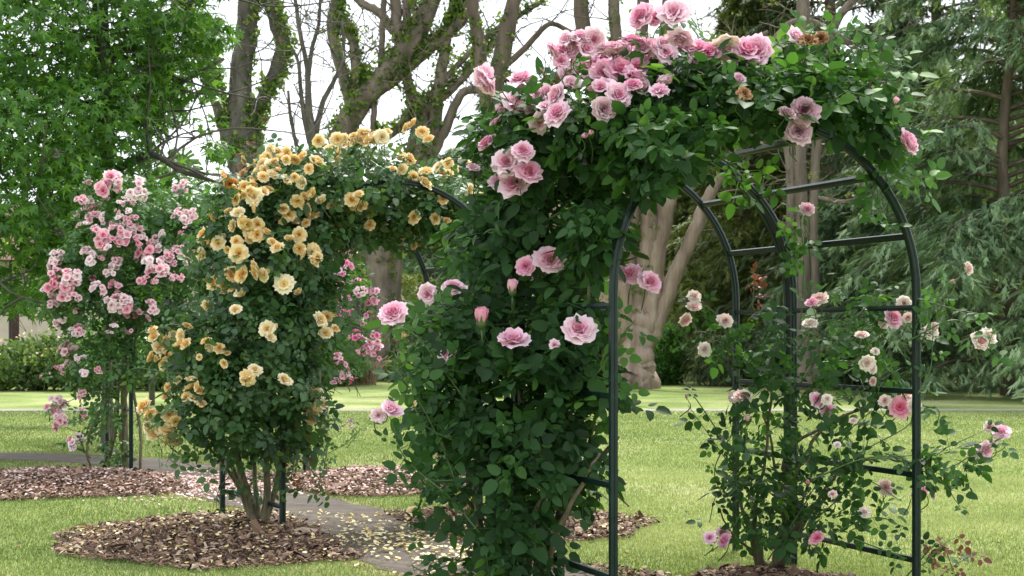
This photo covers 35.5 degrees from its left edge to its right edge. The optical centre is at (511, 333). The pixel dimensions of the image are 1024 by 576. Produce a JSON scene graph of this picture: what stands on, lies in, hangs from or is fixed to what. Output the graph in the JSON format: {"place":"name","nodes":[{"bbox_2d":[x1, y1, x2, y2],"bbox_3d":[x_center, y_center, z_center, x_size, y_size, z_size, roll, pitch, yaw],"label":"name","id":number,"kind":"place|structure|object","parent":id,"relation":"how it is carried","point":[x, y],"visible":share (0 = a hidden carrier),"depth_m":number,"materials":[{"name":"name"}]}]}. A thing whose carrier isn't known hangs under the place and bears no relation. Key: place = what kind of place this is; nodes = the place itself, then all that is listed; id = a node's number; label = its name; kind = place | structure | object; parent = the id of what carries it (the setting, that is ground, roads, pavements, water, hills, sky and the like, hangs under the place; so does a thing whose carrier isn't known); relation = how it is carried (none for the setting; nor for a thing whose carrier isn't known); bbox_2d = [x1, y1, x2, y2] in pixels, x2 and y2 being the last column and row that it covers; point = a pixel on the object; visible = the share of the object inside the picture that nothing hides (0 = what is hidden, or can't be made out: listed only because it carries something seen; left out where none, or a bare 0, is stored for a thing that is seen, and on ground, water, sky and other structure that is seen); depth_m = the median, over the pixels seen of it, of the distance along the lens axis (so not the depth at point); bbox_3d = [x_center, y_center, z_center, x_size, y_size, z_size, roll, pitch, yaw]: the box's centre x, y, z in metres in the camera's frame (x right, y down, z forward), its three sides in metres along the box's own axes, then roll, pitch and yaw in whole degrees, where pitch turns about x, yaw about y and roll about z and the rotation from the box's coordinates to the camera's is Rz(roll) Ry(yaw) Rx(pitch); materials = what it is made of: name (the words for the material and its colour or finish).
{"place":"outdoors","nodes":[
{"label":"outdoors","id":0,"kind":"place"},
{"bbox_2d":[0,205,276,380],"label":"building","id":1,"kind":"structure","parent":0,"point":[11,328],"depth_m":40.00,"materials":[{"name":"brown tile"}]},
{"bbox_2d":[12,284,18,340],"bbox_3d":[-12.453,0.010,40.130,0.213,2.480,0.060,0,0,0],"label":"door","id":2,"kind":"structure","parent":1,"relation":"in","point":[15,326],"depth_m":40.10,"materials":[{"name":"brown wood"}]},
{"bbox_2d":[145,294,180,335],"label":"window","id":3,"kind":"structure","parent":1,"relation":"in","point":[171,294],"depth_m":40.12,"materials":[{"name":"glass"}]},
{"bbox_2d":[0,453,594,575],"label":"brick path","id":4,"kind":"structure","parent":0,"point":[298,504],"depth_m":10.77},
{"bbox_2d":[82,465,357,513],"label":"fallen petals","id":5,"kind":"object","parent":4,"relation":"on","point":[214,485],"visible":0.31,"depth_m":12.87,"materials":[{"name":"plant"}]},
{"bbox_2d":[318,519,473,573],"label":"fallen petals","id":6,"kind":"object","parent":4,"relation":"on","point":[400,544],"visible":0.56,"depth_m":9.36,"materials":[{"name":"yellow plant"}]},
{"bbox_2d":[394,561,680,575],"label":"mulch bed","id":7,"kind":"object","parent":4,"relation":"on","point":[643,572],"visible":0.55,"depth_m":8.17,"materials":[{"name":"brown wood"}]},
{"bbox_2d":[344,347,400,384],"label":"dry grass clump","id":8,"kind":"object","parent":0,"point":[369,377],"visible":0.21,"depth_m":38.83,"materials":[{"name":"beige plant"}]},
{"bbox_2d":[332,250,418,348],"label":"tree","id":9,"kind":"object","parent":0,"point":[357,306],"visible":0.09,"depth_m":44.96,"materials":[{"name":"green plant"}]},
{"bbox_2d":[354,236,412,343],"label":"tree","id":10,"kind":"object","parent":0,"point":[367,276],"depth_m":60.63,"materials":[{"name":"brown plant"}]},
{"bbox_2d":[403,239,534,296],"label":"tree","id":11,"kind":"object","parent":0,"point":[435,247],"visible":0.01,"depth_m":57.26,"materials":[{"name":"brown plant"}]},
{"bbox_2d":[404,69,549,344],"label":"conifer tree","id":12,"kind":"object","parent":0,"point":[482,167],"visible":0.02,"depth_m":55.37,"materials":[{"name":"green plant"}]},
{"bbox_2d":[0,0,1022,203],"label":"sky","id":13,"kind":"structure","parent":0,"point":[386,109],"materials":[{"name":"white"}]},
{"bbox_2d":[0,347,1023,575],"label":"lawn","id":14,"kind":"structure","parent":0,"point":[667,396],"depth_m":15.37,"materials":[{"name":"green plant"}]},
{"bbox_2d":[0,328,70,391],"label":"hedge","id":15,"kind":"object","parent":14,"relation":"on","point":[25,363],"visible":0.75,"depth_m":34.61,"materials":[{"name":"green plant"}]},
{"bbox_2d":[40,335,116,390],"bbox_3d":[-9.462,0.726,35.063,1.694,1.360,2.239,0,0,0],"label":"shrub","id":16,"kind":"object","parent":14,"relation":"on","point":[59,359],"visible":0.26,"depth_m":34.42,"materials":[{"name":"green plant"}]},
{"bbox_2d":[0,464,212,500],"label":"mulch bed","id":17,"kind":"object","parent":14,"relation":"on","point":[43,482],"visible":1,"depth_m":12.62,"materials":[{"name":"wood"}]},
{"bbox_2d":[91,315,148,388],"bbox_3d":[-8.757,0.396,36.027,1.628,1.982,2.216,0,0,0],"label":"shrub","id":18,"kind":"object","parent":14,"relation":"on","point":[119,354],"visible":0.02,"depth_m":35.75,"materials":[{"name":"green plant"}]},
{"bbox_2d":[127,339,200,390],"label":"hedge","id":19,"kind":"object","parent":14,"relation":"on","point":[159,383],"visible":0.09,"depth_m":34.40,"materials":[{"name":"green plant"}]},
{"bbox_2d":[127,44,203,405],"bbox_3d":[-5.308,-1.646,23.999,1.359,5.462,0.877,0,0,0],"label":"tree","id":20,"kind":"object","parent":14,"relation":"on","point":[165,167],"visible":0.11,"depth_m":24.08,"materials":[{"name":"green plant"}]},
{"bbox_2d":[0,0,380,446],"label":"maple tree","id":21,"kind":"object","parent":14,"relation":"on","point":[62,159],"visible":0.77,"depth_m":16.35,"materials":[{"name":"green plant"}]},
{"bbox_2d":[105,223,306,469],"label":"rose arch","id":22,"kind":"structure","parent":14,"relation":"on","point":[130,410],"depth_m":13.90,"materials":[{"name":"green paint"}]},
{"bbox_2d":[31,169,219,470],"bbox_3d":[-3.230,-0.050,14.245,1.745,2.790,1.737,0,0,0],"label":"climbing rose","id":23,"kind":"object","parent":22,"relation":"attached to","point":[164,265],"visible":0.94,"depth_m":13.79,"materials":[{"name":"green plant"}]},
{"bbox_2d":[295,232,387,469],"bbox_3d":[-1.640,0.074,14.851,0.978,2.444,1.476,0,0,-36],"label":"climbing rose","id":24,"kind":"object","parent":22,"relation":"attached to","point":[345,273],"visible":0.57,"depth_m":14.65,"materials":[{"name":"pink plant"}]},
{"bbox_2d":[51,508,400,570],"bbox_3d":[-1.719,1.192,9.720,2.198,0.189,2.754,0,0,0],"label":"mulch bed","id":25,"kind":"object","parent":14,"relation":"on","point":[200,539],"visible":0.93,"depth_m":9.23,"materials":[{"name":"wood"}]},
{"bbox_2d":[170,0,298,367],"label":"tree","id":26,"kind":"object","parent":14,"relation":"on","point":[239,111],"visible":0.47,"depth_m":29.84,"materials":[{"name":"brown plant"}]},
{"bbox_2d":[231,0,411,397],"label":"bare tree","id":27,"kind":"object","parent":14,"relation":"on","point":[307,113],"visible":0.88,"depth_m":25.96,"materials":[{"name":"brown plant"}]},
{"bbox_2d":[292,337,371,386],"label":"shrub","id":28,"kind":"object","parent":14,"relation":"on","point":[353,375],"visible":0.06,"depth_m":37.76,"materials":[{"name":"green plant"}]},
{"bbox_2d":[261,464,465,497],"bbox_3d":[-1.160,1.196,13.363,1.932,0.171,2.517,0,0,0],"label":"mulch bed","id":29,"kind":"object","parent":14,"relation":"on","point":[353,479],"visible":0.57,"depth_m":12.79,"materials":[{"name":"wood"}]},
{"bbox_2d":[219,179,509,527],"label":"rose arch","id":30,"kind":"structure","parent":14,"relation":"on","point":[281,505],"depth_m":10.27,"materials":[{"name":"green paint"}]},
{"bbox_2d":[120,118,482,522],"bbox_3d":[-1.271,-0.019,10.349,2.516,2.613,1.742,0,0,-17],"label":"climbing rose","id":31,"kind":"object","parent":30,"relation":"attached to","point":[279,206],"visible":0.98,"depth_m":9.82,"materials":[{"name":"green plant"}]},
{"bbox_2d":[394,183,596,518],"bbox_3d":[-0.058,0.260,10.714,1.421,2.528,0.910,0,0,28],"label":"climbing rose","id":32,"kind":"object","parent":30,"relation":"attached to","point":[417,245],"visible":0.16,"depth_m":10.71,"materials":[{"name":"green plant"}]},
{"bbox_2d":[266,0,550,381],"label":"tree","id":33,"kind":"object","parent":14,"relation":"on","point":[410,51],"visible":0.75,"depth_m":41.82,"materials":[{"name":"brown plant"}]},
{"bbox_2d":[381,307,447,382],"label":"shrub","id":34,"kind":"object","parent":14,"relation":"on","point":[389,366],"visible":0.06,"depth_m":40.65,"materials":[{"name":"green plant"}]},
{"bbox_2d":[401,273,451,342],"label":"shrub","id":35,"kind":"object","parent":14,"relation":"on","point":[414,287],"visible":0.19,"depth_m":43.57,"materials":[{"name":"green plant"}]},
{"bbox_2d":[401,147,495,349],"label":"conifer tree","id":36,"kind":"object","parent":14,"relation":"on","point":[408,261],"visible":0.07,"depth_m":53.45,"materials":[{"name":"green plant"}]},
{"bbox_2d":[341,504,659,545],"bbox_3d":[-0.076,1.196,10.285,2.122,0.171,2.024,0,0,0],"label":"mulch bed","id":37,"kind":"object","parent":14,"relation":"on","point":[599,528],"visible":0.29,"depth_m":10.24,"materials":[{"name":"wood"}]},
{"bbox_2d":[9,422,1013,567],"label":"fallen petals","id":38,"kind":"object","parent":14,"relation":"on","point":[579,539],"visible":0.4,"depth_m":10.35,"materials":[{"name":"pink plant"}]},
{"bbox_2d":[462,151,570,236],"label":"tree","id":39,"kind":"object","parent":14,"relation":"on","point":[485,181],"depth_m":57.52,"materials":[{"name":"green plant"}]},
{"bbox_2d":[510,250,608,356],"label":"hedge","id":40,"kind":"object","parent":14,"relation":"on","point":[532,320],"visible":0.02,"depth_m":45.38,"materials":[{"name":"green plant"}]},
{"bbox_2d":[453,0,780,388],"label":"tree","id":41,"kind":"object","parent":14,"relation":"on","point":[650,318],"visible":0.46,"depth_m":36.24,"materials":[{"name":"beige plant"}]},
{"bbox_2d":[654,321,689,384],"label":"shrub","id":42,"kind":"object","parent":14,"relation":"on","point":[666,360],"visible":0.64,"depth_m":38.41,"materials":[{"name":"green plant"}]},
{"bbox_2d":[636,96,757,369],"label":"conifer tree","id":43,"kind":"object","parent":14,"relation":"on","point":[684,205],"visible":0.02,"depth_m":48.61,"materials":[{"name":"brown wood"}]},
{"bbox_2d":[476,115,920,575],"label":"rose arch","id":44,"kind":"structure","parent":14,"relation":"on","point":[769,218],"depth_m":7.55,"materials":[{"name":"green paint"}]},
{"bbox_2d":[363,0,951,575],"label":"climbing rose","id":45,"kind":"object","parent":44,"relation":"attached to","point":[643,114],"visible":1,"depth_m":7.29,"materials":[{"name":"green plant"}]},
{"bbox_2d":[664,207,756,379],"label":"shrub","id":46,"kind":"object","parent":14,"relation":"on","point":[677,314],"visible":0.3,"depth_m":42.77,"materials":[{"name":"green plant"}]},
{"bbox_2d":[678,323,783,386],"bbox_3d":[5.442,0.667,37.918,3.164,1.916,2.914,0,0,0],"label":"shrub","id":47,"kind":"object","parent":14,"relation":"on","point":[726,363],"visible":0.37,"depth_m":37.60,"materials":[{"name":"green plant"}]},
{"bbox_2d":[664,0,822,381],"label":"conifer tree","id":48,"kind":"object","parent":14,"relation":"on","point":[752,221],"visible":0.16,"depth_m":42.98,"materials":[{"name":"green plant"}]},
{"bbox_2d":[688,22,812,215],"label":"tree","id":49,"kind":"object","parent":14,"relation":"on","point":[714,38],"depth_m":68.86,"materials":[{"name":"green plant"}]},
{"bbox_2d":[683,0,845,245],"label":"conifer tree","id":50,"kind":"object","parent":14,"relation":"on","point":[815,30],"visible":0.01,"depth_m":59.15,"materials":[{"name":"green plant"}]},
{"bbox_2d":[687,0,927,389],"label":"tree","id":51,"kind":"object","parent":14,"relation":"on","point":[796,173],"visible":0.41,"depth_m":32.91,"materials":[{"name":"brown plant"}]},
{"bbox_2d":[691,0,967,379],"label":"conifer tree","id":52,"kind":"object","parent":14,"relation":"on","point":[827,165],"visible":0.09,"depth_m":41.79,"materials":[{"name":"green plant"}]},
{"bbox_2d":[676,121,1023,357],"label":"distant woodland","id":53,"kind":"object","parent":14,"relation":"on","point":[996,195],"depth_m":75.64,"materials":[{"name":"green plant"}]},
{"bbox_2d":[819,325,940,389],"bbox_3d":[7.897,0.651,35.406,2.183,2.004,3.610,0,0,-32],"label":"shrub","id":54,"kind":"object","parent":14,"relation":"on","point":[850,380],"visible":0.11,"depth_m":34.95,"materials":[{"name":"green plant"}]},
{"bbox_2d":[739,13,1023,393],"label":"conifer tree","id":55,"kind":"object","parent":14,"relation":"on","point":[831,221],"visible":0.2,"depth_m":35.88,"materials":[{"name":"green plant"}]},
{"bbox_2d":[819,0,1023,401],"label":"conifer tree","id":56,"kind":"object","parent":14,"relation":"on","point":[977,244],"visible":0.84,"depth_m":31.47,"materials":[{"name":"green plant"}]},
{"bbox_2d":[838,0,1023,355],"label":"conifer tree","id":57,"kind":"object","parent":14,"relation":"on","point":[937,14],"visible":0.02,"depth_m":50.50,"materials":[{"name":"green plant"}]},
{"bbox_2d":[914,0,1023,311],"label":"conifer tree","id":58,"kind":"object","parent":14,"relation":"on","point":[985,55],"visible":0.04,"depth_m":45.62,"materials":[{"name":"green plant"}]},
{"bbox_2d":[0,409,1023,410],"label":"path","id":59,"kind":"structure","parent":0,"point":[606,410],"depth_m":26.17,"materials":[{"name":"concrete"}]},
{"bbox_2d":[555,185,580,210],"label":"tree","id":60,"kind":"object","parent":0,"point":[568,202],"visible":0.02,"depth_m":59.29,"materials":[{"name":"green plant"}]},
{"bbox_2d":[690,562,855,575],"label":"mulch bed","id":61,"kind":"object","parent":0,"point":[735,568],"visible":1,"depth_m":8.05,"materials":[{"name":"brown wood"}]},
{"bbox_2d":[672,202,1018,575],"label":"climbing rose","id":62,"kind":"object","parent":61,"relation":"on","point":[899,405],"visible":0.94,"depth_m":7.87,"materials":[{"name":"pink plant"}]}
]}

